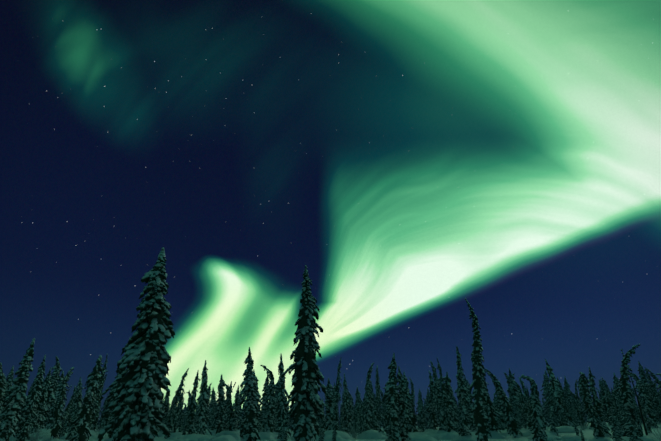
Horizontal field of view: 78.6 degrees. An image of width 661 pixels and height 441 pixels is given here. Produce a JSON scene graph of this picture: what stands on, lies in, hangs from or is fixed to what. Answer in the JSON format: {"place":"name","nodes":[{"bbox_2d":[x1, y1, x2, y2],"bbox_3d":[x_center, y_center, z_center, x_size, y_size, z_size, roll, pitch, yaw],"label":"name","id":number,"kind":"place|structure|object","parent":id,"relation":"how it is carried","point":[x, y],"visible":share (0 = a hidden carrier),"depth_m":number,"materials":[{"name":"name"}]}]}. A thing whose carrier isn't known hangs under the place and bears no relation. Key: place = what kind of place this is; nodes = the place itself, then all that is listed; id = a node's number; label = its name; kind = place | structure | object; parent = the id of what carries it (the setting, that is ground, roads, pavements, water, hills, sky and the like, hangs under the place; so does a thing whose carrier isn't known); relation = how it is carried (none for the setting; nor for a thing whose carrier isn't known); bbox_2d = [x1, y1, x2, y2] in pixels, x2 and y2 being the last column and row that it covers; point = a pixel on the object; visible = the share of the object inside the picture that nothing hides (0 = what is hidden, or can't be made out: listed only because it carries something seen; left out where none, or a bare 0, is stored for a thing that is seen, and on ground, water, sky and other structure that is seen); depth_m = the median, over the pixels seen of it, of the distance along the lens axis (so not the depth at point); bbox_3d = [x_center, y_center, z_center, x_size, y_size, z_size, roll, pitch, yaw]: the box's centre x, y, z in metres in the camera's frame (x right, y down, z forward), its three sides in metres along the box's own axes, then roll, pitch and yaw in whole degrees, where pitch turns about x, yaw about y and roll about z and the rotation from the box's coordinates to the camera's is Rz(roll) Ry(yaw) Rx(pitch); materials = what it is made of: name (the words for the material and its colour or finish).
{"place":"outdoors","nodes":[
{"label":"outdoors","id":0,"kind":"place"},
{"bbox_2d":[0,0,660,425],"label":"sky","id":1,"kind":"structure","parent":0,"point":[419,158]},
{"bbox_2d":[64,422,660,440],"bbox_3d":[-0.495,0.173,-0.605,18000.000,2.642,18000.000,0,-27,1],"label":"snow ground","id":2,"kind":"structure","parent":0,"point":[587,432],"depth_m":31.24,"materials":[{"name":"snow"}]},
{"bbox_2d":[0,362,5,424],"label":"spruce tree","id":3,"kind":"object","parent":2,"relation":"on","point":[2,386],"visible":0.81,"depth_m":26.77,"materials":[{"name":"green plant"}]},
{"bbox_2d":[3,366,13,392],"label":"spruce tree","id":4,"kind":"object","parent":2,"relation":"on","point":[9,378],"visible":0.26,"depth_m":57.21,"materials":[{"name":"green plant"}]},
{"bbox_2d":[0,338,34,440],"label":"spruce tree","id":5,"kind":"object","parent":2,"relation":"on","point":[11,416],"visible":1,"depth_m":19.15,"materials":[{"name":"green plant"}]},
{"bbox_2d":[15,377,35,435],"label":"spruce tree","id":6,"kind":"object","parent":2,"relation":"on","point":[22,413],"visible":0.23,"depth_m":32.83,"materials":[{"name":"green plant"}]},
{"bbox_2d":[16,355,45,440],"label":"spruce tree","id":7,"kind":"object","parent":2,"relation":"on","point":[32,403],"visible":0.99,"depth_m":27.06,"materials":[{"name":"green plant"}]},
{"bbox_2d":[25,423,47,440],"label":"frosted shrub","id":8,"kind":"object","parent":2,"relation":"on","point":[35,438],"visible":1,"depth_m":24.88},
{"bbox_2d":[29,367,51,433],"bbox_3d":[-23.811,15.244,33.328,0.998,5.994,1.192,-7,-30,9],"label":"spruce tree","id":9,"kind":"object","parent":2,"relation":"on","point":[42,401],"visible":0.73,"depth_m":33.19,"materials":[{"name":"green plant"}]},
{"bbox_2d":[39,356,61,428],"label":"spruce tree","id":10,"kind":"object","parent":2,"relation":"on","point":[51,391],"visible":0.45,"depth_m":56.22,"materials":[{"name":"green plant"}]},
{"bbox_2d":[44,371,65,428],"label":"spruce tree","id":11,"kind":"object","parent":2,"relation":"on","point":[47,423],"visible":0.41,"depth_m":72.37,"materials":[{"name":"green plant"}]},
{"bbox_2d":[46,367,73,439],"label":"spruce tree","id":12,"kind":"object","parent":2,"relation":"on","point":[56,424],"visible":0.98,"depth_m":26.16,"materials":[{"name":"green plant"}]},
{"bbox_2d":[63,386,75,432],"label":"spruce tree","id":13,"kind":"object","parent":2,"relation":"on","point":[67,424],"visible":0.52,"depth_m":46.01,"materials":[{"name":"green plant"}]},
{"bbox_2d":[58,387,84,434],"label":"spruce tree","id":14,"kind":"object","parent":2,"relation":"on","point":[68,407],"visible":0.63,"depth_m":39.10,"materials":[{"name":"green plant"}]},
{"bbox_2d":[65,406,79,440],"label":"spruce tree","id":15,"kind":"object","parent":2,"relation":"on","point":[70,434],"visible":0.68,"depth_m":29.63,"materials":[{"name":"green plant"}]},
{"bbox_2d":[72,355,102,440],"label":"spruce tree","id":16,"kind":"object","parent":2,"relation":"on","point":[81,423],"visible":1,"depth_m":22.04,"materials":[{"name":"green plant"}]},
{"bbox_2d":[88,370,107,430],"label":"spruce tree","id":17,"kind":"object","parent":2,"relation":"on","point":[96,402],"visible":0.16,"depth_m":33.02,"materials":[{"name":"green plant"}]},
{"bbox_2d":[89,355,107,429],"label":"spruce tree","id":18,"kind":"object","parent":2,"relation":"on","point":[100,383],"visible":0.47,"depth_m":50.79,"materials":[{"name":"green plant"}]},
{"bbox_2d":[92,374,106,430],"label":"spruce tree","id":19,"kind":"object","parent":2,"relation":"on","point":[96,419],"visible":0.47,"depth_m":58.48,"materials":[{"name":"green plant"}]},
{"bbox_2d":[107,356,126,438],"bbox_3d":[-12.856,11.273,24.464,1.329,5.862,1.397,-3,-24,-13],"label":"spruce tree","id":20,"kind":"object","parent":2,"relation":"on","point":[113,392],"visible":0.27,"depth_m":24.39,"materials":[{"name":"green plant"}]},
{"bbox_2d":[98,247,174,440],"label":"spruce tree","id":21,"kind":"object","parent":2,"relation":"on","point":[145,360],"visible":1,"depth_m":14.12,"materials":[{"name":"green plant"}]},
{"bbox_2d":[162,392,169,422],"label":"spruce tree","id":22,"kind":"object","parent":2,"relation":"on","point":[166,408],"visible":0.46,"depth_m":39.25,"materials":[{"name":"green plant"}]},
{"bbox_2d":[164,404,173,438],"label":"spruce tree","id":23,"kind":"object","parent":2,"relation":"on","point":[169,424],"visible":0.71,"depth_m":33.07,"materials":[{"name":"green plant"}]},
{"bbox_2d":[170,389,183,432],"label":"spruce tree","id":24,"kind":"object","parent":2,"relation":"on","point":[175,417],"visible":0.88,"depth_m":37.73,"materials":[{"name":"green plant"}]},
{"bbox_2d":[171,368,188,427],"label":"spruce tree","id":25,"kind":"object","parent":2,"relation":"on","point":[178,392],"visible":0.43,"depth_m":60.29,"materials":[{"name":"green plant"}]},
{"bbox_2d":[174,434,207,440],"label":"snow mound","id":26,"kind":"object","parent":2,"relation":"on","point":[193,437],"visible":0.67,"depth_m":25.25,"materials":[{"name":"snow"}]},
{"bbox_2d":[185,370,199,434],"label":"spruce tree","id":27,"kind":"object","parent":2,"relation":"on","point":[191,414],"visible":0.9,"depth_m":32.51,"materials":[{"name":"green plant"}]},
{"bbox_2d":[196,360,211,434],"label":"spruce tree","id":28,"kind":"object","parent":2,"relation":"on","point":[202,399],"visible":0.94,"depth_m":31.07,"materials":[{"name":"green plant"}]},
{"bbox_2d":[213,374,224,429],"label":"spruce tree","id":29,"kind":"object","parent":2,"relation":"on","point":[220,393],"visible":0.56,"depth_m":70.59,"materials":[{"name":"green plant"}]},
{"bbox_2d":[215,392,225,432],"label":"spruce tree","id":30,"kind":"object","parent":2,"relation":"on","point":[223,420],"visible":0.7,"depth_m":42.23,"materials":[{"name":"green plant"}]},
{"bbox_2d":[210,435,237,440],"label":"snow mound","id":31,"kind":"object","parent":2,"relation":"on","point":[226,438],"visible":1,"depth_m":22.92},
{"bbox_2d":[221,380,232,430],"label":"spruce tree","id":32,"kind":"object","parent":2,"relation":"on","point":[230,410],"visible":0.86,"depth_m":37.66,"materials":[{"name":"green plant"}]},
{"bbox_2d":[214,431,239,436],"bbox_3d":[-9.155,19.454,36.410,2.687,0.913,2.371,1,-27,-1],"label":"snow mound","id":33,"kind":"object","parent":2,"relation":"on","point":[222,433],"visible":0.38,"depth_m":35.86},
{"bbox_2d":[230,385,239,430],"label":"spruce tree","id":34,"kind":"object","parent":2,"relation":"on","point":[235,416],"visible":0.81,"depth_m":37.32,"materials":[{"name":"green plant"}]},
{"bbox_2d":[238,347,260,440],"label":"spruce tree","id":35,"kind":"object","parent":2,"relation":"on","point":[248,425],"visible":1,"depth_m":26.45,"materials":[{"name":"green plant"}]},
{"bbox_2d":[253,370,262,428],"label":"spruce tree","id":36,"kind":"object","parent":2,"relation":"on","point":[256,402],"visible":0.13,"depth_m":35.73,"materials":[{"name":"green plant"}]},
{"bbox_2d":[258,374,269,431],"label":"spruce tree","id":37,"kind":"object","parent":2,"relation":"on","point":[264,399],"visible":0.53,"depth_m":63.00,"materials":[{"name":"green plant"}]},
{"bbox_2d":[257,431,277,439],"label":"snow mound","id":38,"kind":"object","parent":2,"relation":"on","point":[266,435],"visible":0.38,"depth_m":32.00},
{"bbox_2d":[260,365,276,431],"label":"spruce tree","id":39,"kind":"object","parent":2,"relation":"on","point":[269,417],"visible":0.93,"depth_m":33.92,"materials":[{"name":"green plant"}]},
{"bbox_2d":[276,354,290,440],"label":"spruce tree","id":40,"kind":"object","parent":2,"relation":"on","point":[281,407],"visible":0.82,"depth_m":30.34,"materials":[{"name":"green plant"}]},
{"bbox_2d":[278,410,289,440],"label":"spruce tree","id":41,"kind":"object","parent":2,"relation":"on","point":[284,431],"visible":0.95,"depth_m":20.79,"materials":[{"name":"green plant"}]},
{"bbox_2d":[281,265,329,440],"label":"spruce tree","id":42,"kind":"object","parent":2,"relation":"on","point":[307,377],"visible":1,"depth_m":17.20,"materials":[{"name":"green plant"}]},
{"bbox_2d":[324,378,333,430],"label":"spruce tree","id":43,"kind":"object","parent":2,"relation":"on","point":[329,403],"visible":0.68,"depth_m":33.48,"materials":[{"name":"green plant"}]},
{"bbox_2d":[314,430,352,439],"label":"snow mound","id":44,"kind":"object","parent":2,"relation":"on","point":[345,435],"visible":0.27,"depth_m":30.61,"materials":[{"name":"snow"}]},
{"bbox_2d":[331,358,341,430],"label":"spruce tree","id":45,"kind":"object","parent":2,"relation":"on","point":[337,397],"visible":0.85,"depth_m":32.45,"materials":[{"name":"green plant"}]},
{"bbox_2d":[342,373,352,433],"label":"spruce tree","id":46,"kind":"object","parent":2,"relation":"on","point":[346,413],"visible":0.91,"depth_m":37.41,"materials":[{"name":"green plant"}]},
{"bbox_2d":[352,394,360,433],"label":"spruce tree","id":47,"kind":"object","parent":2,"relation":"on","point":[355,412],"visible":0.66,"depth_m":58.38,"materials":[{"name":"green plant"}]},
{"bbox_2d":[359,396,366,432],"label":"spruce tree","id":48,"kind":"object","parent":2,"relation":"on","point":[364,427],"visible":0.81,"depth_m":33.31,"materials":[{"name":"green plant"}]},
{"bbox_2d":[363,362,373,429],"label":"spruce tree","id":49,"kind":"object","parent":2,"relation":"on","point":[367,394],"visible":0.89,"depth_m":37.42,"materials":[{"name":"green plant"}]},
{"bbox_2d":[357,429,385,439],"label":"snow mound","id":50,"kind":"object","parent":2,"relation":"on","point":[371,434],"visible":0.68,"depth_m":31.91,"materials":[{"name":"snow"}]},
{"bbox_2d":[372,394,380,432],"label":"spruce tree","id":51,"kind":"object","parent":2,"relation":"on","point":[375,414],"visible":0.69,"depth_m":42.47,"materials":[{"name":"green plant"}]},
{"bbox_2d":[373,365,384,431],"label":"spruce tree","id":52,"kind":"object","parent":2,"relation":"on","point":[378,392],"visible":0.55,"depth_m":50.35,"materials":[{"name":"green plant"}]},
{"bbox_2d":[382,353,401,440],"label":"spruce tree","id":53,"kind":"object","parent":2,"relation":"on","point":[391,396],"visible":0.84,"depth_m":22.94,"materials":[{"name":"green plant"}]},
{"bbox_2d":[397,366,410,440],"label":"spruce tree","id":54,"kind":"object","parent":2,"relation":"on","point":[403,417],"visible":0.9,"depth_m":23.46,"materials":[{"name":"green plant"}]},
{"bbox_2d":[403,372,413,431],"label":"spruce tree","id":55,"kind":"object","parent":2,"relation":"on","point":[409,400],"visible":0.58,"depth_m":32.43,"materials":[{"name":"green plant"}]},
{"bbox_2d":[403,373,418,431],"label":"spruce tree","id":56,"kind":"object","parent":2,"relation":"on","point":[413,419],"visible":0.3,"depth_m":34.58,"materials":[{"name":"green plant"}]},
{"bbox_2d":[417,397,425,431],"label":"spruce tree","id":57,"kind":"object","parent":2,"relation":"on","point":[421,414],"visible":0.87,"depth_m":66.73,"materials":[{"name":"green plant"}]},
{"bbox_2d":[408,434,436,440],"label":"snow mound","id":58,"kind":"object","parent":2,"relation":"on","point":[418,437],"visible":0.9,"depth_m":25.67,"materials":[{"name":"snow"}]},
{"bbox_2d":[424,390,430,428],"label":"spruce tree","id":59,"kind":"object","parent":2,"relation":"on","point":[427,415],"visible":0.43,"depth_m":87.69,"materials":[{"name":"green plant"}]},
{"bbox_2d":[428,371,439,429],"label":"spruce tree","id":60,"kind":"object","parent":2,"relation":"on","point":[434,423],"visible":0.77,"depth_m":34.63,"materials":[{"name":"green plant"}]},
{"bbox_2d":[430,361,445,429],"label":"spruce tree","id":61,"kind":"object","parent":2,"relation":"on","point":[438,403],"visible":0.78,"depth_m":32.18,"materials":[{"name":"green plant"}]},
{"bbox_2d":[437,358,452,431],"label":"spruce tree","id":62,"kind":"object","parent":2,"relation":"on","point":[444,400],"visible":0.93,"depth_m":29.51,"materials":[{"name":"green plant"}]},
{"bbox_2d":[438,432,457,439],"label":"snow mound","id":63,"kind":"object","parent":2,"relation":"on","point":[448,436],"visible":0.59,"depth_m":26.41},
{"bbox_2d":[442,377,459,431],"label":"spruce tree","id":64,"kind":"object","parent":2,"relation":"on","point":[455,416],"visible":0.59,"depth_m":69.93,"materials":[{"name":"green plant"}]},
{"bbox_2d":[455,346,471,435],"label":"spruce tree","id":65,"kind":"object","parent":2,"relation":"on","point":[462,405],"visible":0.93,"depth_m":25.61,"materials":[{"name":"green plant"}]},
{"bbox_2d":[464,376,475,431],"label":"spruce tree","id":66,"kind":"object","parent":2,"relation":"on","point":[470,411],"visible":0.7,"depth_m":61.84,"materials":[{"name":"green plant"}]},
{"bbox_2d":[453,432,489,440],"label":"snow mound","id":67,"kind":"object","parent":2,"relation":"on","point":[469,437],"visible":0.63,"depth_m":24.46,"materials":[{"name":"snow"}]},
{"bbox_2d":[465,298,491,440],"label":"spruce tree","id":68,"kind":"object","parent":2,"relation":"on","point":[481,418],"visible":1,"depth_m":20.55,"materials":[{"name":"green plant"}]},
{"bbox_2d":[472,368,502,431],"bbox_3d":[12.041,13.934,31.116,1.798,6.107,1.382,14,-30,-25],"label":"spruce tree","id":69,"kind":"object","parent":2,"relation":"on","point":[493,424],"visible":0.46,"depth_m":30.62,"materials":[{"name":"green plant"}]},
{"bbox_2d":[487,431,505,438],"bbox_3d":[11.894,16.076,29.886,2.120,0.887,2.422,-10,-29,19],"label":"snow mound","id":70,"kind":"object","parent":2,"relation":"on","point":[496,435],"visible":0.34,"depth_m":29.25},
{"bbox_2d":[494,384,505,430],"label":"spruce tree","id":71,"kind":"object","parent":2,"relation":"on","point":[498,405],"visible":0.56,"depth_m":51.76,"materials":[{"name":"green plant"}]},
{"bbox_2d":[483,369,522,437],"bbox_3d":[13.076,13.938,31.157,1.114,5.496,2.139,12,-31,-36],"label":"spruce tree","id":72,"kind":"object","parent":2,"relation":"on","point":[514,431],"visible":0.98,"depth_m":30.41,"materials":[{"name":"green plant"}]},
{"bbox_2d":[504,373,522,427],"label":"spruce tree","id":73,"kind":"object","parent":2,"relation":"on","point":[510,390],"visible":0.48,"depth_m":68.29,"materials":[{"name":"green plant"}]},
{"bbox_2d":[508,397,521,429],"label":"spruce tree","id":74,"kind":"object","parent":2,"relation":"on","point":[515,410],"visible":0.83,"depth_m":57.97,"materials":[{"name":"green plant"}]},
{"bbox_2d":[509,368,524,427],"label":"spruce tree","id":75,"kind":"object","parent":2,"relation":"on","point":[515,390],"visible":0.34,"depth_m":71.96,"materials":[{"name":"green plant"}]},
{"bbox_2d":[513,380,531,429],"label":"spruce tree","id":76,"kind":"object","parent":2,"relation":"on","point":[522,398],"visible":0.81,"depth_m":32.78,"materials":[{"name":"green plant"}]},
{"bbox_2d":[518,377,531,424],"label":"spruce tree","id":77,"kind":"object","parent":2,"relation":"on","point":[525,394],"visible":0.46,"depth_m":62.73,"materials":[{"name":"green plant"}]},
{"bbox_2d":[520,374,547,440],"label":"spruce tree","id":78,"kind":"object","parent":2,"relation":"on","point":[536,421],"visible":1,"depth_m":20.65,"materials":[{"name":"green plant"}]},
{"bbox_2d":[523,432,558,440],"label":"snow mound","id":79,"kind":"object","parent":2,"relation":"on","point":[550,437],"visible":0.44,"depth_m":27.82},
{"bbox_2d":[540,370,551,426],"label":"spruce tree","id":80,"kind":"object","parent":2,"relation":"on","point":[545,405],"visible":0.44,"depth_m":72.82,"materials":[{"name":"green plant"}]},
{"bbox_2d":[549,385,557,434],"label":"spruce tree","id":81,"kind":"object","parent":2,"relation":"on","point":[553,417],"visible":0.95,"depth_m":29.63,"materials":[{"name":"green plant"}]},
{"bbox_2d":[545,359,573,426],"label":"spruce tree","id":82,"kind":"object","parent":2,"relation":"on","point":[554,384],"visible":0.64,"depth_m":56.77,"materials":[{"name":"green plant"}]},
{"bbox_2d":[557,389,569,425],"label":"spruce tree","id":83,"kind":"object","parent":2,"relation":"on","point":[565,412],"visible":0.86,"depth_m":34.78,"materials":[{"name":"green plant"}]},
{"bbox_2d":[556,426,581,432],"bbox_3d":[19.805,17.822,34.225,2.618,0.780,2.990,5,-27,-9],"label":"snow mound","id":84,"kind":"object","parent":2,"relation":"on","point":[566,429],"visible":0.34,"depth_m":33.37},
{"bbox_2d":[564,376,577,424],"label":"spruce tree","id":85,"kind":"object","parent":2,"relation":"on","point":[569,398],"visible":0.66,"depth_m":65.41,"materials":[{"name":"green plant"}]},
{"bbox_2d":[557,435,588,440],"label":"snow mound","id":86,"kind":"object","parent":2,"relation":"on","point":[571,438],"visible":0.73,"depth_m":27.17,"materials":[{"name":"snow"}]},
{"bbox_2d":[569,391,581,425],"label":"spruce tree","id":87,"kind":"object","parent":2,"relation":"on","point":[577,415],"visible":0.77,"depth_m":61.99,"materials":[{"name":"green plant"}]},
{"bbox_2d":[575,380,587,427],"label":"spruce tree","id":88,"kind":"object","parent":2,"relation":"on","point":[580,407],"visible":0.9,"depth_m":50.70,"materials":[{"name":"green plant"}]},
{"bbox_2d":[579,372,593,428],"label":"spruce tree","id":89,"kind":"object","parent":2,"relation":"on","point":[585,382],"visible":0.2,"depth_m":50.00,"materials":[{"name":"green plant"}]},
{"bbox_2d":[577,373,607,438],"bbox_3d":[14.785,10.901,22.783,0.961,4.289,0.829,15,-31,-27],"label":"spruce tree","id":90,"kind":"object","parent":2,"relation":"on","point":[595,422],"visible":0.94,"depth_m":22.79,"materials":[{"name":"green plant"}]},
{"bbox_2d":[588,367,610,435],"bbox_3d":[20.648,14.174,31.276,0.928,5.400,0.944,-9,-28,16],"label":"spruce tree","id":91,"kind":"object","parent":2,"relation":"on","point":[597,403],"visible":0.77,"depth_m":31.08,"materials":[{"name":"green plant"}]},
{"bbox_2d":[600,379,612,425],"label":"spruce tree","id":92,"kind":"object","parent":2,"relation":"on","point":[607,400],"visible":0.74,"depth_m":53.74,"materials":[{"name":"green plant"}]},
{"bbox_2d":[610,409,623,440],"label":"spruce tree","id":93,"kind":"object","parent":2,"relation":"on","point":[615,430],"visible":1,"depth_m":20.85,"materials":[{"name":"green plant"}]},
{"bbox_2d":[615,384,626,420],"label":"spruce tree","id":94,"kind":"object","parent":2,"relation":"on","point":[620,398],"visible":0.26,"depth_m":27.26,"materials":[{"name":"green plant"}]},
{"bbox_2d":[619,344,639,436],"bbox_3d":[20.513,11.746,27.466,2.474,6.363,1.241,-30,-40,44],"label":"spruce tree","id":95,"kind":"object","parent":2,"relation":"on","point":[625,390],"visible":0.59,"depth_m":27.81,"materials":[{"name":"green plant"}]},
{"bbox_2d":[622,406,642,440],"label":"spruce tree","id":96,"kind":"object","parent":2,"relation":"on","point":[631,430],"visible":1,"depth_m":17.06,"materials":[{"name":"green plant"}]},
{"bbox_2d":[621,349,648,435],"bbox_3d":[24.084,13.488,31.879,0.895,6.525,0.656,-7,-28,14],"label":"spruce tree","id":97,"kind":"object","parent":2,"relation":"on","point":[643,421],"visible":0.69,"depth_m":31.40,"materials":[{"name":"green plant"}]},
{"bbox_2d":[632,385,642,436],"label":"spruce tree","id":98,"kind":"object","parent":2,"relation":"on","point":[638,419],"visible":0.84,"depth_m":26.66,"materials":[{"name":"green plant"}]},
{"bbox_2d":[627,370,657,427],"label":"spruce tree","id":99,"kind":"object","parent":2,"relation":"on","point":[642,393],"visible":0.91,"depth_m":44.01,"materials":[{"name":"green plant"}]},
{"bbox_2d":[634,393,652,432],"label":"spruce tree","id":100,"kind":"object","parent":2,"relation":"on","point":[648,427],"visible":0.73,"depth_m":32.58,"materials":[{"name":"green plant"}]},
{"bbox_2d":[638,361,657,419],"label":"spruce tree","id":101,"kind":"object","parent":2,"relation":"on","point":[641,370],"visible":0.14,"depth_m":70.90,"materials":[{"name":"green plant"}]},
{"bbox_2d":[645,368,660,412],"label":"spruce tree","id":102,"kind":"object","parent":2,"relation":"on","point":[651,383],"visible":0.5,"depth_m":58.30,"materials":[{"name":"green plant"}]},
{"bbox_2d":[653,382,660,417],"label":"spruce tree","id":103,"kind":"object","parent":2,"relation":"on","point":[657,399],"visible":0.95,"depth_m":51.15,"materials":[{"name":"green plant"}]},
{"bbox_3d":[9.023,16.731,31.068,2.778,0.700,3.196,2,-27,-3],"label":"snow mound","id":104,"kind":"object","parent":2,"relation":"on","visible":0},
{"bbox_2d":[441,372,456,430],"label":"spruce tree","id":105,"kind":"object","parent":104,"relation":"on","point":[447,381],"visible":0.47,"depth_m":31.86,"materials":[{"name":"green plant"}]},
{"bbox_3d":[-20.246,17.132,31.793,2.263,0.583,2.122,12,-29,-22],"label":"snow mound","id":106,"kind":"object","parent":2,"relation":"on","visible":0},
{"bbox_2d":[70,377,82,431],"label":"spruce tree","id":107,"kind":"object","parent":106,"relation":"on","point":[75,407],"visible":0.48,"depth_m":33.15,"materials":[{"name":"green plant"}]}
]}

